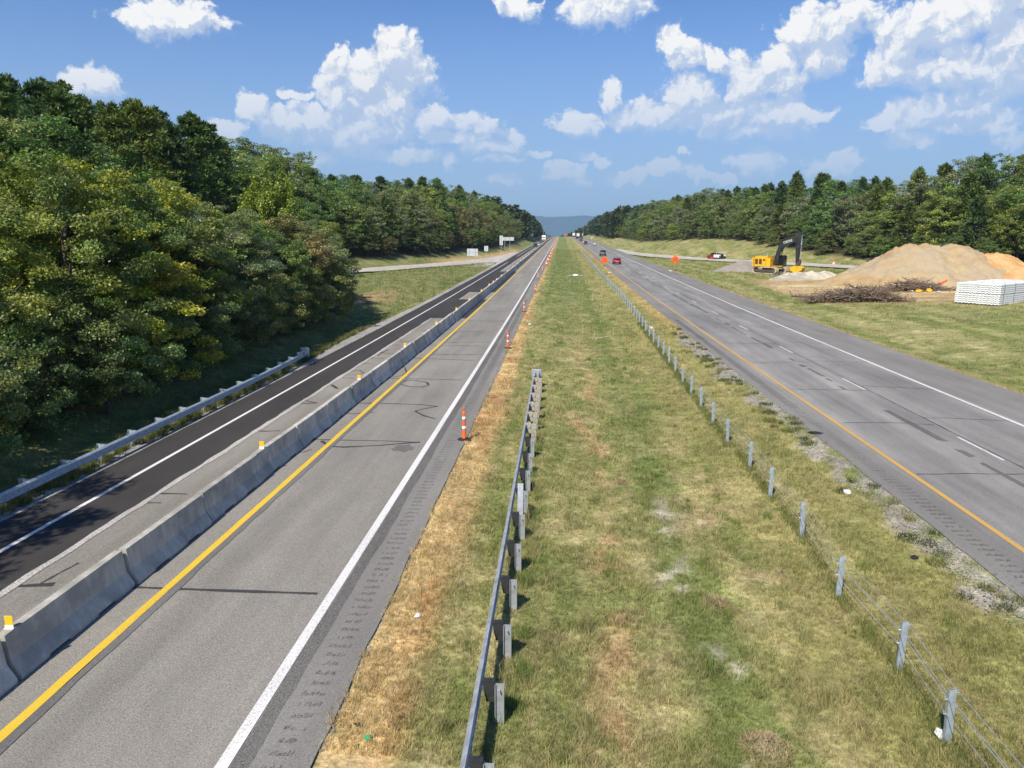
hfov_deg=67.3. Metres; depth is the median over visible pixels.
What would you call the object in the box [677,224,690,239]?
shrub
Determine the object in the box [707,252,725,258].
service truck
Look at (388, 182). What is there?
broadleaf tree
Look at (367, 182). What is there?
broadleaf tree
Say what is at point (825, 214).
broadleaf tree
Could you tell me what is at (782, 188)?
pine tree
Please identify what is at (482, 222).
broadleaf tree
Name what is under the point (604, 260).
work sign
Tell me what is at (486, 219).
broadleaf tree
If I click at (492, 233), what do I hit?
shrub
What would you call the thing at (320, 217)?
broadleaf tree
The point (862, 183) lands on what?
pine tree
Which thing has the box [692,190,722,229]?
broadleaf tree
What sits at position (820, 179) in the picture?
pine tree
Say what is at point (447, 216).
broadleaf tree
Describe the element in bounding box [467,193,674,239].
forest
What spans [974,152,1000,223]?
pine tree
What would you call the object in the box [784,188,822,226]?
broadleaf tree
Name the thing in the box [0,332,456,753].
erased line
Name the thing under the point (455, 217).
pine tree
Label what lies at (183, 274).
broadleaf tree
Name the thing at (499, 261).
gore pavement
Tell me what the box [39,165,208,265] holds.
broadleaf tree
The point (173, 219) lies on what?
broadleaf tree
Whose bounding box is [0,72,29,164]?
pine tree
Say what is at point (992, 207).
broadleaf tree
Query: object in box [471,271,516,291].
dark patch
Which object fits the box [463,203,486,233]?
broadleaf tree
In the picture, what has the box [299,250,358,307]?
shrub
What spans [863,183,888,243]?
pine tree
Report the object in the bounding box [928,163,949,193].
pine tree
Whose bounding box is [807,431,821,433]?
tyre scrap
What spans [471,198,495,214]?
broadleaf tree
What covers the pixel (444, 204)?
pine tree
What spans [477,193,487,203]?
broadleaf tree
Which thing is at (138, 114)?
pine tree
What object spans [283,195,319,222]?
broadleaf tree
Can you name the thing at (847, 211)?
broadleaf tree
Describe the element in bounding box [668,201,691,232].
broadleaf tree
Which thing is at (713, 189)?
broadleaf tree
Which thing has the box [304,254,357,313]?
shrub
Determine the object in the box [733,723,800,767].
dead grass clump
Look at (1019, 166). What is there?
broadleaf tree
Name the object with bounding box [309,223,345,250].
broadleaf tree
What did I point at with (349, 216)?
broadleaf tree
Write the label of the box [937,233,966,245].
shrub
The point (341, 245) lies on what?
shrub
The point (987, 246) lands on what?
shrub
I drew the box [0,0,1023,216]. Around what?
sky
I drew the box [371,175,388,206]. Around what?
pine tree
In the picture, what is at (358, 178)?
pine tree
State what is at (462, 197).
pine tree
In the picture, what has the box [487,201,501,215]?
broadleaf tree
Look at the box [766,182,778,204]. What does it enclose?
pine tree
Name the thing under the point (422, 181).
pine tree
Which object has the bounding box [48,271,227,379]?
broadleaf tree
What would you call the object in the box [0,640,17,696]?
concrete barrier
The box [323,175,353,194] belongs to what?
broadleaf tree
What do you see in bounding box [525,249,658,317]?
median grass
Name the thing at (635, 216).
pine tree
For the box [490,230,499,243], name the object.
shrub
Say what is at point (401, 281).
verge grass
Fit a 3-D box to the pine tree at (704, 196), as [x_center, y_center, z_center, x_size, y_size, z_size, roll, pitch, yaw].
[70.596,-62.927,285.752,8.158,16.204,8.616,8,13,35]
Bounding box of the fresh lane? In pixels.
[0,237,548,590]
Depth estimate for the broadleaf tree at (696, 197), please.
298.43 m
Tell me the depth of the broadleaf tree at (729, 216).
243.68 m
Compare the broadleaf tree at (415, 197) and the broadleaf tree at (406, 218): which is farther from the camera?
the broadleaf tree at (415, 197)
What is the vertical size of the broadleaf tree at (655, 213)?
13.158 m
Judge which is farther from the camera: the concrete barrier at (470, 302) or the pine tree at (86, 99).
the concrete barrier at (470, 302)
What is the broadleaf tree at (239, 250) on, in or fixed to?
on the ground at (18, 461)
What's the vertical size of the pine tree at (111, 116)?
13.182 m
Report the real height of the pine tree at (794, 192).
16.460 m
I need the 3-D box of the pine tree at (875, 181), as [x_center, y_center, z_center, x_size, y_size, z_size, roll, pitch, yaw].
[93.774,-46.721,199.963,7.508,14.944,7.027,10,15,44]
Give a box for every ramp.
[352,252,517,271]
[616,249,856,267]
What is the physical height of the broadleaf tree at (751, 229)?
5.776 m
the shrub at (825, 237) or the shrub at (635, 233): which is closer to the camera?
the shrub at (825, 237)
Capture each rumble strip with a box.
[261,300,527,767]
[675,320,1023,583]
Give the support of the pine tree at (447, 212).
on the ground at (18, 461)
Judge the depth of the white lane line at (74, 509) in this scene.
26.22 m
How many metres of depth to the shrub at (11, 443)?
24.82 m
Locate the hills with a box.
[535,215,596,236]
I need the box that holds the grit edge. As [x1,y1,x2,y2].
[0,318,430,596]
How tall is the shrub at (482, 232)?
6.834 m
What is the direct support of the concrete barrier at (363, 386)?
on the road at (180, 679)
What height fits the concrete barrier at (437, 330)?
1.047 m
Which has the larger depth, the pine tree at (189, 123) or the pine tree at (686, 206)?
the pine tree at (686, 206)
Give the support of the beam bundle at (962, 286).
on the beam bundle at (960, 297)
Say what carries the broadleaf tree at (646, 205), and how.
on the ground at (18, 461)
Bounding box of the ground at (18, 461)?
[0,213,1023,767]
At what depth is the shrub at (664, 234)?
298.65 m
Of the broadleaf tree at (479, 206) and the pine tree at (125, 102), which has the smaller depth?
the pine tree at (125, 102)
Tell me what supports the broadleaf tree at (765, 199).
on the ground at (18, 461)
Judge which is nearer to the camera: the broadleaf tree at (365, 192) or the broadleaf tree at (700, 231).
the broadleaf tree at (365, 192)
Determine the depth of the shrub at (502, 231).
324.07 m
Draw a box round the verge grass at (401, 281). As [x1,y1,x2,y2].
[0,254,495,509]
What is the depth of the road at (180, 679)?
16.70 m
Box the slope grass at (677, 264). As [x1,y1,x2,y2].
[632,236,1023,393]
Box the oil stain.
[392,444,412,451]
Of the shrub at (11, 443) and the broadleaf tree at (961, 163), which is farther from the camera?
the broadleaf tree at (961, 163)
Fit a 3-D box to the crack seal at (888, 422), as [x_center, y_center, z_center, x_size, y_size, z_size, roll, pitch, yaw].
[19.324,-5.631,67.963,7.137,0.504,89.015,1,11,4]
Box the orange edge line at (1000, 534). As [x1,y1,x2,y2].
[578,241,1023,552]
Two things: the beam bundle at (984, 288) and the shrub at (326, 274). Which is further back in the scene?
the beam bundle at (984, 288)
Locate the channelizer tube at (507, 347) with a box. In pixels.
[504,330,510,348]
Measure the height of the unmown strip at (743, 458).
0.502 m
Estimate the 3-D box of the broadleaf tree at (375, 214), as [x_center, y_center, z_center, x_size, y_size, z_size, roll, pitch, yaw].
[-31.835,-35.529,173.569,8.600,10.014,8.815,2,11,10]
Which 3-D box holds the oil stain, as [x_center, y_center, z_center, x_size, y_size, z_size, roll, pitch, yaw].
[-3.919,2.309,27.625,0.854,0.001,0.970,-5,12,-23]
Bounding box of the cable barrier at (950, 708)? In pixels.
[581,250,1023,767]
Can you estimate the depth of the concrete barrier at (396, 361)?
43.81 m
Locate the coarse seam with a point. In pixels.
(250, 748)
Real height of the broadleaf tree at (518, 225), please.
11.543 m
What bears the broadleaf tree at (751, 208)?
on the ground at (18, 461)
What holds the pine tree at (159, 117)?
on the ground at (18, 461)
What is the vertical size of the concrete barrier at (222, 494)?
0.812 m
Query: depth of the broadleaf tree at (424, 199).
209.18 m
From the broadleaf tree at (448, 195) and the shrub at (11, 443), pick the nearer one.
the shrub at (11, 443)
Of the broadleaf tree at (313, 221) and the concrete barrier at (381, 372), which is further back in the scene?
the broadleaf tree at (313, 221)
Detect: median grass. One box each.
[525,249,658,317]
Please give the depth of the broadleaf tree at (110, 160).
39.18 m
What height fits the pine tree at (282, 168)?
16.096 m
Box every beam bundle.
[954,292,968,302]
[956,279,1003,291]
[965,293,981,303]
[967,279,1015,292]
[976,293,990,304]
[978,280,1023,293]
[987,292,1023,304]
[989,281,1023,294]
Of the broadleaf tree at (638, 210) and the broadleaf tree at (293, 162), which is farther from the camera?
the broadleaf tree at (638, 210)
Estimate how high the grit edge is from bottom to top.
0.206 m
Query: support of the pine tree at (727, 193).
on the ground at (18, 461)
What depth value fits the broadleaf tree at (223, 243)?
45.72 m
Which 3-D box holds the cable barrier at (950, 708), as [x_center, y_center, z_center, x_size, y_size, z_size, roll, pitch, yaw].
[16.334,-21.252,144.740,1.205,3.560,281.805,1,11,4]
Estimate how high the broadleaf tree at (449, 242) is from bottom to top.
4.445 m
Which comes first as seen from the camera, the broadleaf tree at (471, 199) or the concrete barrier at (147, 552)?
the concrete barrier at (147, 552)
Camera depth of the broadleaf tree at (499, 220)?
328.00 m
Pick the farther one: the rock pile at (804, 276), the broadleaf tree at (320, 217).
the broadleaf tree at (320, 217)
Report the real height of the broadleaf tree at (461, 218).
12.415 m
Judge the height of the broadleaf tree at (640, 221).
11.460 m
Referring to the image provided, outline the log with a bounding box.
[789,290,829,296]
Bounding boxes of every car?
[599,250,605,255]
[612,258,620,263]
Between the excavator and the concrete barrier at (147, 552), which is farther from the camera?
the excavator
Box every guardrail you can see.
[0,347,309,504]
[459,369,541,767]
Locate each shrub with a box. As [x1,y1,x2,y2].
[0,313,82,443]
[0,323,130,432]
[0,345,42,461]
[3,273,186,415]
[69,299,204,394]
[140,296,241,379]
[153,275,253,367]
[183,284,272,358]
[201,280,288,352]
[229,269,309,341]
[259,275,317,335]
[262,280,329,328]
[287,263,356,324]
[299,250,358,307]
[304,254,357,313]
[330,231,344,251]
[333,266,356,296]
[338,226,359,253]
[345,258,364,277]
[352,224,382,255]
[383,221,411,251]
[400,227,427,251]
[418,230,440,252]
[430,233,449,251]
[464,227,482,248]
[471,228,486,245]
[475,227,492,243]
[486,228,497,244]
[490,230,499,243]
[494,225,502,242]
[500,230,510,241]
[626,226,637,239]
[633,228,644,240]
[649,225,661,240]
[660,230,668,239]
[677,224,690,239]
[714,223,729,237]
[722,222,736,239]
[730,217,751,239]
[751,223,771,243]
[763,229,778,246]
[786,218,810,242]
[811,229,838,254]
[843,235,862,255]
[908,236,931,244]
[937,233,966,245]
[972,237,1005,252]
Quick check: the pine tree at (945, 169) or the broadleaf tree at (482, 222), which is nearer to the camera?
the pine tree at (945, 169)
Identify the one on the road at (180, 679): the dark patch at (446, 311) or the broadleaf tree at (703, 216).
the dark patch at (446, 311)
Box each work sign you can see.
[600,256,608,265]
[671,255,679,270]
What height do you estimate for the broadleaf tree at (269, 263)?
8.739 m
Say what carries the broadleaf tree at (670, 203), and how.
on the ground at (18, 461)
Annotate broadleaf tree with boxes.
[0,81,38,172]
[0,112,166,285]
[0,116,33,234]
[0,147,173,391]
[0,151,70,294]
[0,155,205,346]
[0,195,71,378]
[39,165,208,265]
[39,183,208,366]
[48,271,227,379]
[69,180,256,318]
[148,205,245,320]
[149,198,229,267]
[170,208,286,315]
[188,201,249,279]
[190,221,280,306]
[205,163,255,200]
[220,214,267,280]
[223,136,261,164]
[229,149,247,165]
[230,150,281,189]
[236,161,310,259]
[245,144,275,160]
[245,222,323,321]
[246,154,298,204]
[250,146,320,200]
[258,212,347,301]
[258,218,312,287]
[270,148,325,185]
[275,221,348,285]
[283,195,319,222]
[288,178,318,222]
[293,168,340,221]
[295,197,328,225]
[302,188,345,231]
[305,220,351,271]
[307,178,354,224]
[307,218,324,229]
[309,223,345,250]
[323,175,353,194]
[323,190,371,251]
[324,177,374,225]
[339,202,370,247]
[351,183,376,226]
[359,204,390,246]
[361,181,374,202]
[363,186,400,228]
[373,184,413,223]
[375,206,412,239]
[379,236,398,253]
[383,180,400,199]
[385,179,407,214]
[391,188,425,224]
[392,178,415,193]
[402,203,436,244]
[403,191,434,228]
[412,184,443,230]
[417,209,446,244]
[422,177,446,193]
[430,209,453,244]
[442,234,454,249]
[444,197,458,226]
[445,184,467,201]
[446,197,470,227]
[450,204,473,239]
[450,233,459,246]
[454,230,470,247]
[456,211,477,235]
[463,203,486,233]
[465,192,475,201]
[465,195,480,212]
[469,208,490,230]
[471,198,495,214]
[471,201,492,216]
[472,199,485,216]
[473,215,495,235]
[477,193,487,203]
[484,211,499,230]
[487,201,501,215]
[492,212,504,225]
[496,216,505,228]
[498,214,512,228]
[503,227,511,236]
[512,219,524,232]
[623,218,631,228]
[626,218,641,235]
[631,206,645,234]
[635,214,644,233]
[635,229,646,240]
[637,200,663,216]
[637,221,648,235]
[638,203,652,234]
[641,208,664,237]
[641,210,652,236]
[647,210,665,238]
[650,204,669,229]
[655,200,668,210]
[657,214,680,236]
[661,200,681,229]
[664,223,679,239]
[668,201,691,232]
[669,206,689,237]
[681,210,704,236]
[690,189,715,214]
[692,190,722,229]
[694,203,720,236]
[695,187,723,206]
[697,224,710,237]
[705,197,731,237]
[723,201,749,236]
[726,195,747,222]
[730,192,745,201]
[730,196,762,236]
[735,196,764,238]
[736,187,769,217]
[744,221,763,240]
[752,202,779,238]
[755,191,779,227]
[778,196,814,235]
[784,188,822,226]
[790,204,826,243]
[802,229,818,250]
[806,191,854,245]
[813,176,839,197]
[815,180,856,216]
[829,194,864,247]
[839,188,876,232]
[845,211,884,246]
[846,178,868,210]
[846,181,857,229]
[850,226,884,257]
[864,209,909,252]
[866,234,898,256]
[867,189,925,248]
[878,175,949,237]
[895,180,907,199]
[911,177,972,243]
[911,190,968,245]
[927,166,993,226]
[948,159,1023,224]
[952,155,997,204]
[964,183,1023,248]
[983,153,1023,218]
[987,203,1023,257]
[991,187,1023,260]
[1015,198,1023,251]
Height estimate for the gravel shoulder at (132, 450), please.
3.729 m
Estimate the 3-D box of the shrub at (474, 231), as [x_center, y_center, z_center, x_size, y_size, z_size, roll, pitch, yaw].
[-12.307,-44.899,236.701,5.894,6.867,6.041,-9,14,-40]
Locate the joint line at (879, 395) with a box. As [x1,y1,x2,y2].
[613,257,1022,467]
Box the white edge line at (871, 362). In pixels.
[618,254,1023,426]
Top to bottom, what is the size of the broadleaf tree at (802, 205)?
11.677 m
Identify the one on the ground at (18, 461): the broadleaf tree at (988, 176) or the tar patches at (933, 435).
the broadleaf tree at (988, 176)
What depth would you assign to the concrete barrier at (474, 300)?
83.55 m
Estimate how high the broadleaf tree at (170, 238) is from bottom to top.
9.576 m
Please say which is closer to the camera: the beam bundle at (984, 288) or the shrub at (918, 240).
the beam bundle at (984, 288)
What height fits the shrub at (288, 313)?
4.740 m
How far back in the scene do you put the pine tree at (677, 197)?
344.35 m
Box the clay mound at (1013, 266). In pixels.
[984,252,1023,279]
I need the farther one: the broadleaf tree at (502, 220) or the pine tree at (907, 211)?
the broadleaf tree at (502, 220)
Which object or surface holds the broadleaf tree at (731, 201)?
on the ground at (18, 461)
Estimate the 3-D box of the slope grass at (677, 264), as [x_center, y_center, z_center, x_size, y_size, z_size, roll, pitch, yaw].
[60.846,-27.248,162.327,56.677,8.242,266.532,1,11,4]
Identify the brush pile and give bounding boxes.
[791,277,921,302]
[864,277,956,291]
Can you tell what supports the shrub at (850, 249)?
on the ground at (18, 461)
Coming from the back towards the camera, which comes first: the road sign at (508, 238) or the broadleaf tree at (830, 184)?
the road sign at (508, 238)
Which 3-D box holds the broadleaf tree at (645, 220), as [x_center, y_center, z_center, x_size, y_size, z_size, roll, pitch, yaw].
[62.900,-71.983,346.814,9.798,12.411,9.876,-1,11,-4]
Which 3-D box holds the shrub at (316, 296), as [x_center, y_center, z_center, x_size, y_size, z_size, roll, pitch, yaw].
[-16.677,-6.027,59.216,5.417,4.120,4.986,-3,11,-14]
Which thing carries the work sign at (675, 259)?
on the ground at (18, 461)
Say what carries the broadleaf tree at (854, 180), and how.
on the ground at (18, 461)
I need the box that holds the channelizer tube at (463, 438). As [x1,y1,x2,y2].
[458,407,470,440]
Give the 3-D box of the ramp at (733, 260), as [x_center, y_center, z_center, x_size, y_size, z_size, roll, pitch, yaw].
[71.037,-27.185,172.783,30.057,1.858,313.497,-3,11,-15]
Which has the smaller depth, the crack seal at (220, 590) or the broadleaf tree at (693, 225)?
the crack seal at (220, 590)
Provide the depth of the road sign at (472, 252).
176.60 m
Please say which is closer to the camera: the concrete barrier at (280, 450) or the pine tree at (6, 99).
the concrete barrier at (280, 450)
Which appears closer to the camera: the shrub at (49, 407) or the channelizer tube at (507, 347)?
the shrub at (49, 407)
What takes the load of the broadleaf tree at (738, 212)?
on the ground at (18, 461)
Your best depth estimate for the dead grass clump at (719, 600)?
16.83 m
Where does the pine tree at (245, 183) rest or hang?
on the ground at (18, 461)
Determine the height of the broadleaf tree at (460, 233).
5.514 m
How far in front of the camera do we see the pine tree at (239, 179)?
78.77 m
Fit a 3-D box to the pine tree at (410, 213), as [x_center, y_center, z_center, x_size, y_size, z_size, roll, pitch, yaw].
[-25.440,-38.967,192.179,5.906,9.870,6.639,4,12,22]
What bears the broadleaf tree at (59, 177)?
on the ground at (18, 461)
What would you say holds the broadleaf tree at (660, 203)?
on the ground at (18, 461)
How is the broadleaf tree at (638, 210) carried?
on the ground at (18, 461)
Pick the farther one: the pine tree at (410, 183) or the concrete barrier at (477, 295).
the pine tree at (410, 183)
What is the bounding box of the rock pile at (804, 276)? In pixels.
[769,270,835,280]
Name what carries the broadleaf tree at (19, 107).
on the ground at (18, 461)
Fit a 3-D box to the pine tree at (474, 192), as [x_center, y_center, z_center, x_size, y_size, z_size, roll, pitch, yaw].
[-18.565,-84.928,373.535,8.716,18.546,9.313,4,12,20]
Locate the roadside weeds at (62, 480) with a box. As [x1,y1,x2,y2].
[0,326,367,514]
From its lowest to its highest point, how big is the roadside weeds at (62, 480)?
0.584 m
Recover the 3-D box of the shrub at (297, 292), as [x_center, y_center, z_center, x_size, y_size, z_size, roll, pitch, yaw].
[-16.907,-5.145,51.882,6.721,5.392,6.386,-6,12,-28]
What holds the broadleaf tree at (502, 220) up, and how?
on the ground at (18, 461)
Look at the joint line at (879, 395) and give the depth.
34.38 m
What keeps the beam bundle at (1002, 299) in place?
on the ground at (18, 461)
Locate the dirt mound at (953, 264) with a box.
[815,243,1006,286]
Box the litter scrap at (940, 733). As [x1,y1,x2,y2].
[934,727,942,738]
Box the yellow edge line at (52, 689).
[0,247,542,741]
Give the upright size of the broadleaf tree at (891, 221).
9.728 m
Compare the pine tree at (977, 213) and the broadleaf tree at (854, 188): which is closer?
the pine tree at (977, 213)
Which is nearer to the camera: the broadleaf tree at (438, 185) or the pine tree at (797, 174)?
the pine tree at (797, 174)
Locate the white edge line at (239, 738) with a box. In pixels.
[214,239,555,767]
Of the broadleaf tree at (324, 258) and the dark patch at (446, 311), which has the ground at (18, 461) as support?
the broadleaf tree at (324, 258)
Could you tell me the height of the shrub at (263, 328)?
4.897 m
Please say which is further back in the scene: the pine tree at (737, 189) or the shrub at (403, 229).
the pine tree at (737, 189)
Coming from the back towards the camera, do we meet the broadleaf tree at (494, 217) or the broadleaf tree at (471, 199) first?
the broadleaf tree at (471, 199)
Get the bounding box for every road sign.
[467,249,477,264]
[503,237,513,240]
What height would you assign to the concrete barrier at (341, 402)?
0.812 m
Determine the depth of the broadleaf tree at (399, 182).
252.73 m
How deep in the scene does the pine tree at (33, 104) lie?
53.77 m
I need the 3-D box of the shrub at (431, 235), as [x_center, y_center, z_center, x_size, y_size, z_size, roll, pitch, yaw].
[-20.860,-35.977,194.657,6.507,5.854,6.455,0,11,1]
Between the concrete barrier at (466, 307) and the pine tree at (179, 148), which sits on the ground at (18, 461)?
the pine tree at (179, 148)
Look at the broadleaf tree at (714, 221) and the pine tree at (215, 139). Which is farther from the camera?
the broadleaf tree at (714, 221)
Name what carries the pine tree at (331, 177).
on the ground at (18, 461)
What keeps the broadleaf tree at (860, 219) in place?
on the ground at (18, 461)
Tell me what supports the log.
on the ground at (18, 461)
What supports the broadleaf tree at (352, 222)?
on the ground at (18, 461)
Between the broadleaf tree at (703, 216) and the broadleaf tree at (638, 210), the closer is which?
the broadleaf tree at (703, 216)
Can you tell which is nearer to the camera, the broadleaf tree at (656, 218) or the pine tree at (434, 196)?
the pine tree at (434, 196)
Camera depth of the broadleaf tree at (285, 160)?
162.16 m
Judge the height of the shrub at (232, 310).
5.743 m
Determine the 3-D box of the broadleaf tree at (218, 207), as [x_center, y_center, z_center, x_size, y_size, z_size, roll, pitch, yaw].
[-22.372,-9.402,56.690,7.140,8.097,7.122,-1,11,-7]
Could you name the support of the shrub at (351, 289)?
on the ground at (18, 461)
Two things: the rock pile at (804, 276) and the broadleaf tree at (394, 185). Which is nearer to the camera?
the rock pile at (804, 276)
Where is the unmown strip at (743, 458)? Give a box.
[637,321,990,767]
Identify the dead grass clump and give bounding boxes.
[613,477,626,484]
[700,592,729,611]
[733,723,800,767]
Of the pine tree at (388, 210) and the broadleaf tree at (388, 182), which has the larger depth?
the broadleaf tree at (388, 182)
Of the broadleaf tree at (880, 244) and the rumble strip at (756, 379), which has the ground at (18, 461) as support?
the broadleaf tree at (880, 244)
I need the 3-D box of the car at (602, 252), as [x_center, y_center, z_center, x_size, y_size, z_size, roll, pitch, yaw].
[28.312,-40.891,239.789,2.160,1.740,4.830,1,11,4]
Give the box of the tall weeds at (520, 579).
[452,350,968,727]
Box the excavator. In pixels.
[752,232,804,273]
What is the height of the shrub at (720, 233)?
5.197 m
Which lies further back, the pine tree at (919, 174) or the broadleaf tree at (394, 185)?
the broadleaf tree at (394, 185)
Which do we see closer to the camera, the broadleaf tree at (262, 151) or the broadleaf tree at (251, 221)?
the broadleaf tree at (251, 221)
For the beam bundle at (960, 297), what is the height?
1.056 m
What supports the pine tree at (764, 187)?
on the ground at (18, 461)
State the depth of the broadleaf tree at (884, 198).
164.77 m
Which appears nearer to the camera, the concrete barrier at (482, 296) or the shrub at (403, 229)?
the concrete barrier at (482, 296)
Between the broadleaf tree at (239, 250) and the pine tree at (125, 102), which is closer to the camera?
the broadleaf tree at (239, 250)
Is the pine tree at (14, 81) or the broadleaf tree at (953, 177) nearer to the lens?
the pine tree at (14, 81)
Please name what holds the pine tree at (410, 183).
on the ground at (18, 461)
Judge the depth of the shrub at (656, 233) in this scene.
312.63 m
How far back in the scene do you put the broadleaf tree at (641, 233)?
329.92 m
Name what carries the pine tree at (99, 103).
on the ground at (18, 461)
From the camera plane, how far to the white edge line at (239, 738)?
15.60 m
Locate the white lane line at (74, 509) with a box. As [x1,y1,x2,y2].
[0,263,505,552]
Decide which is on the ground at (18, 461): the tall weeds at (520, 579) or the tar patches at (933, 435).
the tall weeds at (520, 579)
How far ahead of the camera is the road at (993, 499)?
34.01 m
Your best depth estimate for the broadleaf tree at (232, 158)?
149.87 m
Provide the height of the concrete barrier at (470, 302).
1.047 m
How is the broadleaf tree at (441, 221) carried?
on the ground at (18, 461)
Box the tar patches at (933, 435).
[635,272,1023,486]
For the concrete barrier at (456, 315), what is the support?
on the road at (180, 679)
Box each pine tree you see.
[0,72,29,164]
[0,76,68,286]
[4,76,72,192]
[5,72,23,104]
[17,76,49,100]
[25,84,121,259]
[42,81,61,99]
[50,79,75,110]
[63,94,97,125]
[66,96,114,163]
[77,93,94,113]
[79,100,167,249]
[92,99,106,112]
[94,108,144,163]
[112,98,199,236]
[119,97,162,148]
[125,106,168,193]
[150,107,170,145]
[151,123,218,213]
[152,104,172,138]
[171,109,242,217]
[181,120,246,221]
[205,136,244,210]
[216,133,243,220]
[233,165,265,193]
[270,158,300,204]
[304,169,318,213]
[323,173,341,208]
[350,174,367,201]
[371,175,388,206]
[372,195,402,247]
[400,208,421,242]
[402,177,418,196]
[416,175,429,198]
[423,189,441,232]
[437,188,448,210]
[438,207,455,237]
[448,208,461,239]
[454,185,466,198]
[454,193,464,209]
[460,194,475,217]
[471,190,478,199]
[499,204,504,217]
[628,212,637,230]
[675,194,680,233]
[678,197,695,232]
[692,193,708,235]
[719,189,734,230]
[732,186,740,193]
[745,187,762,218]
[760,183,771,207]
[764,182,789,229]
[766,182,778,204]
[767,204,788,239]
[783,178,806,222]
[787,171,806,194]
[804,187,829,232]
[805,172,829,226]
[826,180,850,237]
[851,175,870,229]
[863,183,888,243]
[866,175,881,209]
[879,176,898,214]
[892,200,923,246]
[898,169,933,216]
[904,165,925,191]
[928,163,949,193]
[931,161,956,219]
[937,170,989,246]
[955,194,997,253]
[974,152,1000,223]
[1007,153,1023,206]
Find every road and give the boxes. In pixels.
[0,237,556,767]
[573,237,1023,596]
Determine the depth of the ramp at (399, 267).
175.06 m
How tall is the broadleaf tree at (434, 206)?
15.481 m
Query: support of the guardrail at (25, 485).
on the ground at (18, 461)
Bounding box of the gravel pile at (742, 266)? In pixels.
[712,260,761,271]
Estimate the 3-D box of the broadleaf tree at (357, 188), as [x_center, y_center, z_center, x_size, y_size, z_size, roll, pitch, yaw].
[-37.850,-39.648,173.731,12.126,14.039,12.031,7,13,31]
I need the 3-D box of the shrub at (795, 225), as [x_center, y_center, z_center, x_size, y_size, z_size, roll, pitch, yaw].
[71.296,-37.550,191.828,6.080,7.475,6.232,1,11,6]
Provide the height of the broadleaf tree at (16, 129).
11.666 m
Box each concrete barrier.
[0,551,134,679]
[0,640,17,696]
[118,494,211,583]
[196,455,264,522]
[251,426,302,478]
[293,404,332,447]
[324,386,355,422]
[349,372,375,403]
[369,360,391,387]
[386,350,405,374]
[400,342,416,362]
[411,334,426,353]
[423,328,435,345]
[431,321,442,337]
[439,317,449,332]
[446,313,454,325]
[452,307,461,321]
[457,305,465,315]
[463,302,469,312]
[467,298,473,308]
[472,296,477,305]
[475,293,480,302]
[479,289,484,299]
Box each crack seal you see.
[0,295,515,594]
[676,295,1001,473]
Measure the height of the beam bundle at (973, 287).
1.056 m
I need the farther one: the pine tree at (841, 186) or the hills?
the hills
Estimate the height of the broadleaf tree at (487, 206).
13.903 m
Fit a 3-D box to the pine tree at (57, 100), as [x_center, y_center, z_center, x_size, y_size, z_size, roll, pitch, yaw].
[-27.129,-11.614,47.493,7.163,13.103,6.429,-2,11,-8]
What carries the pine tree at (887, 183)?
on the ground at (18, 461)
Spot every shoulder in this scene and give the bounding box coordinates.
[0,245,531,521]
[249,237,557,767]
[572,237,1023,595]
[583,237,1023,422]
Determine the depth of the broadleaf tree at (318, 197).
154.87 m
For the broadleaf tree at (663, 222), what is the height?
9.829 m
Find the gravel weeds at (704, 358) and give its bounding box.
[670,327,1023,612]
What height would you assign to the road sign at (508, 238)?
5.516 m
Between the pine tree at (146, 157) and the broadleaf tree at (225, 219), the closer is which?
the broadleaf tree at (225, 219)
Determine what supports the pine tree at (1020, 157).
on the ground at (18, 461)
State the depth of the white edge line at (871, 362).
43.81 m
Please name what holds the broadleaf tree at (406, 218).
on the ground at (18, 461)
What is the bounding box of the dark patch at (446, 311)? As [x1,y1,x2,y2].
[431,299,486,317]
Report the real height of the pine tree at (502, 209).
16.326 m
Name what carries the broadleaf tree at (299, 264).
on the ground at (18, 461)
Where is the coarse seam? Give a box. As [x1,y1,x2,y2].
[230,251,549,767]
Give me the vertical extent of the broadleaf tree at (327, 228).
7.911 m
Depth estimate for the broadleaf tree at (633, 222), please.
403.78 m
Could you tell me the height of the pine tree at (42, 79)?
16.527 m
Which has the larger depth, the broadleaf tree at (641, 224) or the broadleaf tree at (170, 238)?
the broadleaf tree at (641, 224)
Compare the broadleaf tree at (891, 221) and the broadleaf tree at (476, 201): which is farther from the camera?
the broadleaf tree at (476, 201)
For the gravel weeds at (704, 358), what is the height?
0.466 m
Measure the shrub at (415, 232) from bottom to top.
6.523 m
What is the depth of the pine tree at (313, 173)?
172.25 m
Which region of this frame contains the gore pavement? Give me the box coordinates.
[454,257,510,266]
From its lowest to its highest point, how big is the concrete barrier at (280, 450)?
1.047 m
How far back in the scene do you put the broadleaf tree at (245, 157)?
150.87 m
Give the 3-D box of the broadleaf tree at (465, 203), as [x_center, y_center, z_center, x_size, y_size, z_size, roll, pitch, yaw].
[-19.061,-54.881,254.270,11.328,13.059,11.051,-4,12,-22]

